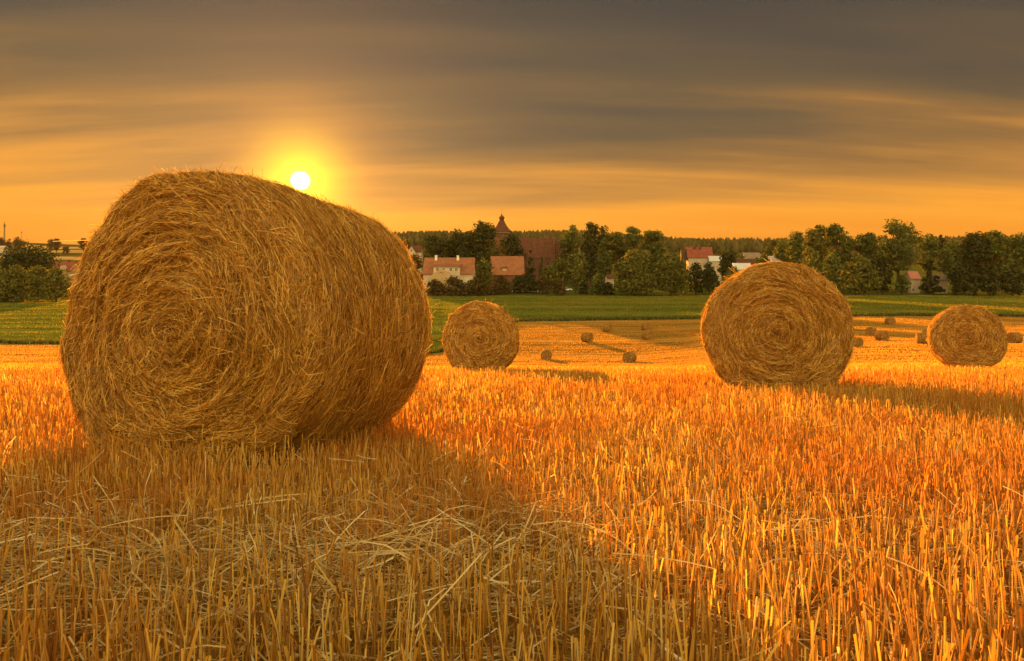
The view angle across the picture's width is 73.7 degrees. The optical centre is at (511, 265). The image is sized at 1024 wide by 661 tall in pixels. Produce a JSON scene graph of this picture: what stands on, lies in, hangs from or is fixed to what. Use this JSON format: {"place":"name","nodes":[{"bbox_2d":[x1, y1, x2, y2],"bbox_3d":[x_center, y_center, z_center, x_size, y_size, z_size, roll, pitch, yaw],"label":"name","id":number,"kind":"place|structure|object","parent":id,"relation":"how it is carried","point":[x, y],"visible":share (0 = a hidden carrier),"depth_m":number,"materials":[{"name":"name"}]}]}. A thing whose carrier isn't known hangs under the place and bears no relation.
{"place":"outdoors","nodes":[
{"label":"outdoors","id":0,"kind":"place"},
{"bbox_2d":[48,262,78,290],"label":"long red roofed house","id":1,"kind":"structure","parent":0,"point":[68,266],"depth_m":287.93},
{"bbox_2d":[0,242,1019,266],"bbox_3d":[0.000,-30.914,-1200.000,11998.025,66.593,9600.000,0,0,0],"label":"hills","id":2,"kind":"structure","parent":0,"point":[76,251],"depth_m":799.22,"materials":[{"name":"green plant"}]},
{"bbox_2d":[11,237,23,249],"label":"hilltop tree","id":3,"kind":"object","parent":2,"relation":"on","point":[21,243],"visible":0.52,"depth_m":737.65,"materials":[{"name":"green plant"}]},
{"bbox_2d":[47,239,54,249],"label":"hilltop tree","id":4,"kind":"object","parent":2,"relation":"on","point":[50,242],"visible":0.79,"depth_m":719.14,"materials":[{"name":"green plant"}]},
{"bbox_2d":[54,238,61,252],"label":"hilltop tree","id":5,"kind":"object","parent":2,"relation":"on","point":[57,242],"visible":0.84,"depth_m":738.78,"materials":[{"name":"green plant"}]},
{"bbox_2d":[78,238,86,251],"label":"hilltop tree","id":6,"kind":"object","parent":2,"relation":"on","point":[81,244],"visible":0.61,"depth_m":737.82,"materials":[{"name":"green plant"}]},
{"bbox_2d":[390,229,1011,260],"bbox_3d":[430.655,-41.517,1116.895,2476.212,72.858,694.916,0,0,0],"label":"forest","id":7,"kind":"object","parent":2,"relation":"on","point":[739,245],"visible":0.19,"depth_m":959.36,"materials":[{"name":"green plant"}]},
{"bbox_2d":[0,316,1023,660],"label":"stubble field","id":8,"kind":"structure","parent":0,"point":[544,338],"depth_m":2.09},
{"bbox_2d":[53,164,436,469],"bbox_3d":[-1.464,0.262,3.992,1.852,1.720,1.530,0,0,17],"label":"straw bale","id":9,"kind":"object","parent":8,"relation":"on","point":[232,310],"visible":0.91,"depth_m":3.40},
{"bbox_2d":[0,442,956,644],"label":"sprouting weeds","id":10,"kind":"object","parent":8,"relation":"on","point":[3,626],"visible":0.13,"depth_m":2.19,"materials":[{"name":"green plant"}]},
{"bbox_2d":[438,298,520,369],"bbox_3d":[-0.673,1.480,14.192,1.707,1.679,1.510,0,0,0],"label":"straw bale","id":11,"kind":"object","parent":8,"relation":"on","point":[478,334],"visible":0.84,"depth_m":13.56},
{"bbox_2d":[0,361,1023,660],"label":"stubble","id":12,"kind":"object","parent":8,"relation":"on","point":[880,393],"visible":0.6,"depth_m":2.29,"materials":[{"name":"yellow plant"}]},
{"bbox_2d":[0,370,1023,660],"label":"loose straw","id":13,"kind":"object","parent":8,"relation":"on","point":[378,552],"visible":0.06,"depth_m":1.85,"materials":[{"name":"yellow plant"}]},
{"bbox_2d":[0,316,1023,366],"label":"stubble","id":14,"kind":"object","parent":8,"relation":"on","point":[596,362],"visible":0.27,"depth_m":91.25,"materials":[{"name":"yellow plant"}]},
{"bbox_2d":[540,349,551,359],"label":"straw bale","id":15,"kind":"object","parent":8,"relation":"on","point":[545,354],"visible":0.99,"depth_m":92.32},
{"bbox_2d":[581,332,592,341],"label":"straw bale","id":16,"kind":"object","parent":8,"relation":"on","point":[586,336],"visible":1,"depth_m":115.09},
{"bbox_2d":[602,324,612,331],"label":"straw bale","id":17,"kind":"object","parent":8,"relation":"on","point":[607,327],"visible":1,"depth_m":128.85},
{"bbox_2d":[622,351,636,362],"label":"straw bale","id":18,"kind":"object","parent":8,"relation":"on","point":[629,356],"visible":1,"depth_m":88.03},
{"bbox_2d":[641,322,651,330],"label":"straw bale","id":19,"kind":"object","parent":8,"relation":"on","point":[646,326],"visible":0.87,"depth_m":129.34},
{"bbox_2d":[641,330,653,339],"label":"straw bale","id":20,"kind":"object","parent":8,"relation":"on","point":[647,335],"visible":1,"depth_m":116.64},
{"bbox_2d":[698,259,860,395],"bbox_3d":[3.016,0.714,7.895,1.692,1.612,1.520,0,0,19],"label":"straw bale","id":21,"kind":"object","parent":8,"relation":"on","point":[768,323],"visible":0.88,"depth_m":7.29},
{"bbox_2d":[853,336,863,346],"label":"straw bale","id":22,"kind":"object","parent":8,"relation":"on","point":[858,341],"visible":0.61,"depth_m":71.31},
{"bbox_2d":[865,326,876,335],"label":"straw bale","id":23,"kind":"object","parent":8,"relation":"on","point":[870,331],"visible":0.97,"depth_m":96.74},
{"bbox_2d":[875,330,889,340],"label":"straw bale","id":24,"kind":"object","parent":8,"relation":"on","point":[880,335],"visible":0.99,"depth_m":84.50},
{"bbox_2d":[885,317,895,324],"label":"straw bale","id":25,"kind":"object","parent":8,"relation":"on","point":[890,321],"visible":0.99,"depth_m":119.65},
{"bbox_2d":[915,333,926,343],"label":"straw bale","id":26,"kind":"object","parent":8,"relation":"on","point":[920,338],"visible":0.76,"depth_m":74.96},
{"bbox_2d":[924,303,1008,367],"bbox_3d":[9.702,1.510,14.595,1.514,1.586,1.480,0,0,27],"label":"straw bale","id":27,"kind":"object","parent":8,"relation":"on","point":[966,335],"visible":0.89,"depth_m":14.04},
{"bbox_2d":[1007,332,1022,342],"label":"straw bale","id":28,"kind":"object","parent":8,"relation":"on","point":[1015,337],"visible":0.74,"depth_m":77.98},
{"bbox_2d":[0,295,1023,353],"bbox_3d":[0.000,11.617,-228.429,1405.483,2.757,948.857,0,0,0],"label":"meadow","id":29,"kind":"structure","parent":0,"point":[52,333],"depth_m":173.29,"materials":[{"name":"green plant"}]},
{"bbox_2d":[0,268,14,301],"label":"hedge shrub","id":30,"kind":"object","parent":29,"relation":"on","point":[2,295],"visible":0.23,"depth_m":232.32,"materials":[{"name":"green plant"}]},
{"bbox_2d":[0,263,32,302],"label":"hedge shrub","id":31,"kind":"object","parent":29,"relation":"on","point":[12,279],"visible":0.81,"depth_m":228.38,"materials":[{"name":"green plant"}]},
{"bbox_2d":[16,264,49,301],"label":"hedge shrub","id":32,"kind":"object","parent":29,"relation":"on","point":[36,274],"visible":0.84,"depth_m":228.72,"materials":[{"name":"green plant"}]},
{"bbox_2d":[37,266,73,301],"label":"hedge shrub","id":33,"kind":"object","parent":29,"relation":"on","point":[54,278],"visible":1,"depth_m":228.19,"materials":[{"name":"green plant"}]},
{"bbox_2d":[0,312,1023,353],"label":"field margin","id":34,"kind":"object","parent":29,"relation":"on","point":[54,341],"visible":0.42,"depth_m":140.86,"materials":[{"name":"green plant"}]},
{"bbox_2d":[0,259,1023,299],"bbox_3d":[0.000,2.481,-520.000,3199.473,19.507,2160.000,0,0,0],"label":"village green","id":35,"kind":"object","parent":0,"point":[919,269],"visible":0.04,"depth_m":270.63,"materials":[{"name":"green plant"}]},
{"bbox_2d":[0,238,66,282],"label":"broadleaf tree","id":36,"kind":"object","parent":35,"relation":"on","point":[28,258],"visible":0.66,"depth_m":260.83,"materials":[{"name":"green plant"}]},
{"bbox_2d":[407,246,422,272],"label":"cottage","id":37,"kind":"structure","parent":35,"relation":"on","point":[414,250],"depth_m":426.60,"materials":[{"name":"beige paint"}]},
{"bbox_2d":[410,253,422,282],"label":"broadleaf tree","id":38,"kind":"object","parent":35,"relation":"on","point":[418,265],"visible":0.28,"depth_m":299.41,"materials":[{"name":"green plant"}]},
{"bbox_2d":[424,278,443,295],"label":"shrub","id":39,"kind":"object","parent":35,"relation":"on","point":[433,285],"visible":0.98,"depth_m":244.99,"materials":[{"name":"green plant"}]},
{"bbox_2d":[421,231,453,261],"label":"broadleaf tree","id":40,"kind":"object","parent":35,"relation":"on","point":[434,246],"visible":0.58,"depth_m":315.31,"materials":[{"name":"green plant"}]},
{"bbox_2d":[422,255,476,294],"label":"manor house","id":41,"kind":"structure","parent":35,"relation":"on","point":[443,269],"depth_m":257.14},
{"bbox_2d":[440,275,464,295],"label":"shrub","id":42,"kind":"object","parent":35,"relation":"on","point":[456,288],"visible":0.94,"depth_m":246.11,"materials":[{"name":"green plant"}]},
{"bbox_2d":[448,228,463,257],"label":"broadleaf tree","id":43,"kind":"object","parent":35,"relation":"on","point":[455,239],"visible":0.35,"depth_m":323.12,"materials":[{"name":"green plant"}]},
{"bbox_2d":[455,231,482,275],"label":"broadleaf tree","id":44,"kind":"object","parent":35,"relation":"on","point":[469,247],"visible":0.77,"depth_m":312.54,"materials":[{"name":"green plant"}]},
{"bbox_2d":[461,276,488,295],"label":"shrub","id":45,"kind":"object","parent":35,"relation":"on","point":[470,289],"visible":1,"depth_m":244.67,"materials":[{"name":"green plant"}]},
{"bbox_2d":[476,256,493,284],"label":"broadleaf tree","id":46,"kind":"object","parent":35,"relation":"on","point":[484,268],"visible":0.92,"depth_m":266.94,"materials":[{"name":"green plant"}]},
{"bbox_2d":[478,281,492,295],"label":"shrub","id":47,"kind":"object","parent":35,"relation":"on","point":[490,289],"visible":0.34,"depth_m":249.05,"materials":[{"name":"green plant"}]},
{"bbox_2d":[471,220,500,270],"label":"broadleaf tree","id":48,"kind":"object","parent":35,"relation":"on","point":[485,232],"visible":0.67,"depth_m":314.35,"materials":[{"name":"green plant"}]},
{"bbox_2d":[487,275,513,294],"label":"shrub","id":49,"kind":"object","parent":35,"relation":"on","point":[502,284],"visible":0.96,"depth_m":254.99,"materials":[{"name":"green plant"}]},
{"bbox_2d":[490,256,524,288],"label":"barn","id":50,"kind":"structure","parent":35,"relation":"on","point":[510,267],"depth_m":281.90,"materials":[{"name":"tile"}]},
{"bbox_2d":[496,232,527,259],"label":"broadleaf tree","id":51,"kind":"object","parent":35,"relation":"on","point":[512,244],"visible":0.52,"depth_m":318.67,"materials":[{"name":"green plant"}]},
{"bbox_2d":[510,273,538,292],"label":"shrub","id":52,"kind":"object","parent":35,"relation":"on","point":[528,281],"visible":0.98,"depth_m":263.58,"materials":[{"name":"green plant"}]},
{"bbox_2d":[523,250,538,285],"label":"spruce tree","id":53,"kind":"object","parent":35,"relation":"on","point":[531,268],"visible":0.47,"depth_m":299.46,"materials":[{"name":"green plant"}]},
{"bbox_2d":[536,274,548,294],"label":"shrub","id":54,"kind":"object","parent":35,"relation":"on","point":[543,280],"visible":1,"depth_m":251.29,"materials":[{"name":"green plant"}]},
{"bbox_2d":[538,264,559,293],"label":"shrub","id":55,"kind":"object","parent":35,"relation":"on","point":[550,272],"visible":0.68,"depth_m":260.87,"materials":[{"name":"green plant"}]},
{"bbox_2d":[549,280,567,295],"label":"shrub","id":56,"kind":"object","parent":35,"relation":"on","point":[558,286],"visible":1,"depth_m":248.59,"materials":[{"name":"green plant"}]},
{"bbox_2d":[550,253,570,282],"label":"orchard tree","id":57,"kind":"object","parent":35,"relation":"on","point":[561,274],"visible":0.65,"depth_m":286.08,"materials":[{"name":"green plant"}]},
{"bbox_2d":[558,224,583,283],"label":"broadleaf tree","id":58,"kind":"object","parent":35,"relation":"on","point":[570,240],"visible":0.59,"depth_m":333.33,"materials":[{"name":"green plant"}]},
{"bbox_2d":[563,249,589,289],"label":"orchard tree","id":59,"kind":"object","parent":35,"relation":"on","point":[578,263],"visible":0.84,"depth_m":284.02,"materials":[{"name":"green plant"}]},
{"bbox_2d":[578,281,588,293],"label":"shrub","id":60,"kind":"object","parent":35,"relation":"on","point":[583,285],"visible":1,"depth_m":257.48,"materials":[{"name":"green plant"}]},
{"bbox_2d":[582,234,594,287],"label":"poplar tree","id":61,"kind":"object","parent":35,"relation":"on","point":[587,247],"visible":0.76,"depth_m":299.04,"materials":[{"name":"green plant"}]},
{"bbox_2d":[580,222,600,286],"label":"poplar tree","id":62,"kind":"object","parent":35,"relation":"on","point":[592,228],"visible":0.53,"depth_m":313.59,"materials":[{"name":"green plant"}]},
{"bbox_2d":[588,279,599,294],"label":"shrub","id":63,"kind":"object","parent":35,"relation":"on","point":[595,286],"visible":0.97,"depth_m":255.16,"materials":[{"name":"green plant"}]},
{"bbox_2d":[595,272,604,284],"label":"shrub","id":64,"kind":"object","parent":35,"relation":"on","point":[600,276],"visible":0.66,"depth_m":274.50,"materials":[{"name":"green plant"}]},
{"bbox_2d":[597,237,612,276],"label":"broadleaf tree","id":65,"kind":"object","parent":35,"relation":"on","point":[605,267],"visible":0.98,"depth_m":299.01,"materials":[{"name":"green plant"}]},
{"bbox_2d":[596,225,614,281],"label":"broadleaf tree","id":66,"kind":"object","parent":35,"relation":"on","point":[610,239],"visible":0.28,"depth_m":316.75,"materials":[{"name":"green plant"}]},
{"bbox_2d":[598,282,615,294],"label":"shrub","id":67,"kind":"object","parent":35,"relation":"on","point":[606,289],"visible":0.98,"depth_m":250.86,"materials":[{"name":"green plant"}]},
{"bbox_2d":[604,275,614,286],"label":"garden hut","id":68,"kind":"object","parent":35,"relation":"on","point":[608,278],"visible":0.54,"depth_m":266.85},
{"bbox_2d":[610,232,626,267],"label":"broadleaf tree","id":69,"kind":"object","parent":35,"relation":"on","point":[616,243],"visible":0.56,"depth_m":321.06,"materials":[{"name":"green plant"}]},
{"bbox_2d":[609,247,655,295],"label":"willow bush","id":70,"kind":"object","parent":35,"relation":"on","point":[631,266],"visible":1,"depth_m":246.13,"materials":[{"name":"green plant"}]},
{"bbox_2d":[623,226,643,252],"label":"broadleaf tree","id":71,"kind":"object","parent":35,"relation":"on","point":[634,238],"visible":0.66,"depth_m":310.41,"materials":[{"name":"green plant"}]},
{"bbox_2d":[639,229,667,285],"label":"broadleaf tree","id":72,"kind":"object","parent":35,"relation":"on","point":[649,242],"visible":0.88,"depth_m":309.85,"materials":[{"name":"green plant"}]},
{"bbox_2d":[648,250,693,295],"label":"willow bush","id":73,"kind":"object","parent":35,"relation":"on","point":[666,277],"visible":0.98,"depth_m":244.93,"materials":[{"name":"green plant"}]},
{"bbox_2d":[686,262,705,294],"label":"shrub","id":74,"kind":"object","parent":35,"relation":"on","point":[696,273],"visible":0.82,"depth_m":254.81,"materials":[{"name":"green plant"}]},
{"bbox_2d":[703,261,714,291],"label":"shrub","id":75,"kind":"object","parent":35,"relation":"on","point":[707,265],"visible":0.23,"depth_m":274.25,"materials":[{"name":"green plant"}]},
{"bbox_2d":[701,268,720,294],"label":"shrub","id":76,"kind":"object","parent":35,"relation":"on","point":[711,283],"visible":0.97,"depth_m":253.09,"materials":[{"name":"green plant"}]},
{"bbox_2d":[707,256,721,283],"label":"annexe","id":77,"kind":"structure","parent":35,"relation":"on","point":[714,260],"depth_m":319.57,"materials":[{"name":"paint"}]},
{"bbox_2d":[716,250,738,279],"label":"broadleaf tree","id":78,"kind":"object","parent":35,"relation":"on","point":[726,261],"visible":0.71,"depth_m":298.66,"materials":[{"name":"green plant"}]},
{"bbox_2d":[721,266,737,283],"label":"shrub","id":79,"kind":"object","parent":35,"relation":"on","point":[730,272],"visible":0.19,"depth_m":264.32,"materials":[{"name":"green plant"}]},
{"bbox_2d":[731,263,750,271],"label":"white shed","id":80,"kind":"structure","parent":35,"relation":"on","point":[741,266],"depth_m":288.91,"materials":[{"name":"paint"}]},
{"bbox_2d":[736,259,755,264],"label":"brown shed","id":81,"kind":"structure","parent":35,"relation":"on","point":[751,261],"depth_m":328.49,"materials":[{"name":"brown"}]},
{"bbox_2d":[742,252,760,258],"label":"grey roofed house","id":82,"kind":"structure","parent":35,"relation":"on","point":[749,255],"depth_m":378.15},
{"bbox_2d":[758,253,769,262],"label":"broadleaf tree","id":83,"kind":"object","parent":35,"relation":"on","point":[763,257],"visible":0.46,"depth_m":338.94,"materials":[{"name":"green plant"}]},
{"bbox_2d":[764,240,776,255],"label":"broadleaf tree","id":84,"kind":"object","parent":35,"relation":"on","point":[770,251],"visible":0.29,"depth_m":418.39,"materials":[{"name":"green plant"}]},
{"bbox_2d":[773,238,790,262],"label":"broadleaf tree","id":85,"kind":"object","parent":35,"relation":"on","point":[780,250],"visible":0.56,"depth_m":344.18,"materials":[{"name":"green plant"}]},
{"bbox_2d":[784,230,806,263],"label":"broadleaf tree","id":86,"kind":"object","parent":35,"relation":"on","point":[795,247],"visible":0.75,"depth_m":328.15,"materials":[{"name":"green plant"}]},
{"bbox_2d":[800,224,827,270],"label":"tall tree","id":87,"kind":"object","parent":35,"relation":"on","point":[814,237],"visible":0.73,"depth_m":290.05,"materials":[{"name":"green plant"}]},
{"bbox_2d":[805,250,823,272],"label":"shrub","id":88,"kind":"object","parent":35,"relation":"on","point":[814,260],"visible":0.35,"depth_m":271.45,"materials":[{"name":"green plant"}]},
{"bbox_2d":[819,252,846,291],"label":"shrub","id":89,"kind":"object","parent":35,"relation":"on","point":[833,261],"visible":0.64,"depth_m":267.99,"materials":[{"name":"green plant"}]},
{"bbox_2d":[824,223,855,288],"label":"tall tree","id":90,"kind":"object","parent":35,"relation":"on","point":[835,231],"visible":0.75,"depth_m":293.67,"materials":[{"name":"green plant"}]},
{"bbox_2d":[836,254,883,294],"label":"willow bush","id":91,"kind":"object","parent":35,"relation":"on","point":[858,270],"visible":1,"depth_m":249.82,"materials":[{"name":"green plant"}]},
{"bbox_2d":[849,232,879,290],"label":"tall tree","id":92,"kind":"object","parent":35,"relation":"on","point":[864,241],"visible":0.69,"depth_m":280.30,"materials":[{"name":"green plant"}]},
{"bbox_2d":[871,253,893,293],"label":"shrub","id":93,"kind":"object","parent":35,"relation":"on","point":[885,270],"visible":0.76,"depth_m":260.38,"materials":[{"name":"green plant"}]},
{"bbox_2d":[870,217,926,292],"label":"tall tree","id":94,"kind":"object","parent":35,"relation":"on","point":[899,261],"visible":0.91,"depth_m":265.69,"materials":[{"name":"green plant"}]},
{"bbox_2d":[893,274,911,294],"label":"shrub","id":95,"kind":"object","parent":35,"relation":"on","point":[902,284],"visible":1,"depth_m":252.99,"materials":[{"name":"green plant"}]},
{"bbox_2d":[905,271,920,292],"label":"pink roofed cottage","id":96,"kind":"structure","parent":35,"relation":"on","point":[914,277],"depth_m":266.09,"materials":[{"name":"paint"}]},
{"bbox_2d":[916,233,939,272],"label":"tall tree","id":97,"kind":"object","parent":35,"relation":"on","point":[929,249],"visible":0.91,"depth_m":288.65,"materials":[{"name":"green plant"}]},
{"bbox_2d":[918,260,945,293],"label":"spruce tree","id":98,"kind":"object","parent":35,"relation":"on","point":[928,283],"visible":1,"depth_m":257.23,"materials":[{"name":"green plant"}]},
{"bbox_2d":[932,274,947,293],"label":"white cottage","id":99,"kind":"structure","parent":35,"relation":"on","point":[943,282],"depth_m":264.03,"materials":[{"name":"grey paint"}]},
{"bbox_2d":[935,235,950,273],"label":"tall tree","id":100,"kind":"object","parent":35,"relation":"on","point":[942,242],"visible":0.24,"depth_m":299.44,"materials":[{"name":"green plant"}]},
{"bbox_2d":[937,240,968,294],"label":"tall tree","id":101,"kind":"object","parent":35,"relation":"on","point":[951,256],"visible":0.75,"depth_m":254.23,"materials":[{"name":"green plant"}]},
{"bbox_2d":[948,261,981,294],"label":"shrub","id":102,"kind":"object","parent":35,"relation":"on","point":[961,279],"visible":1,"depth_m":246.23,"materials":[{"name":"green plant"}]},
{"bbox_2d":[958,231,992,294],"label":"tall tree","id":103,"kind":"object","parent":35,"relation":"on","point":[975,247],"visible":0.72,"depth_m":249.61,"materials":[{"name":"green plant"}]},
{"bbox_2d":[976,264,1003,295],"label":"shrub","id":104,"kind":"object","parent":35,"relation":"on","point":[989,276],"visible":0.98,"depth_m":245.37,"materials":[{"name":"green plant"}]},
{"bbox_2d":[978,230,1011,295],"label":"tall tree","id":105,"kind":"object","parent":35,"relation":"on","point":[996,240],"visible":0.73,"depth_m":248.00,"materials":[{"name":"green plant"}]},
{"bbox_2d":[994,266,1023,295],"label":"shrub","id":106,"kind":"object","parent":35,"relation":"on","point":[1012,288],"visible":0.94,"depth_m":244.28,"materials":[{"name":"green plant"}]},
{"bbox_2d":[1000,232,1023,294],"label":"tall tree","id":107,"kind":"object","parent":35,"relation":"on","point":[1015,247],"visible":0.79,"depth_m":246.81,"materials":[{"name":"green plant"}]},
{"bbox_2d":[0,0,1023,243],"label":"sky","id":108,"kind":"structure","parent":0,"point":[762,119],"materials":[{"name":"orange"}]},
{"bbox_2d":[495,214,563,282],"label":"church","id":109,"kind":"structure","parent":0,"point":[546,249],"depth_m":341.47,"materials":[{"name":"brick"}]},
{"bbox_2d":[680,246,712,282],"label":"red roofed house","id":110,"kind":"structure","parent":0,"point":[694,254],"depth_m":326.71,"materials":[{"name":"brown tile"}]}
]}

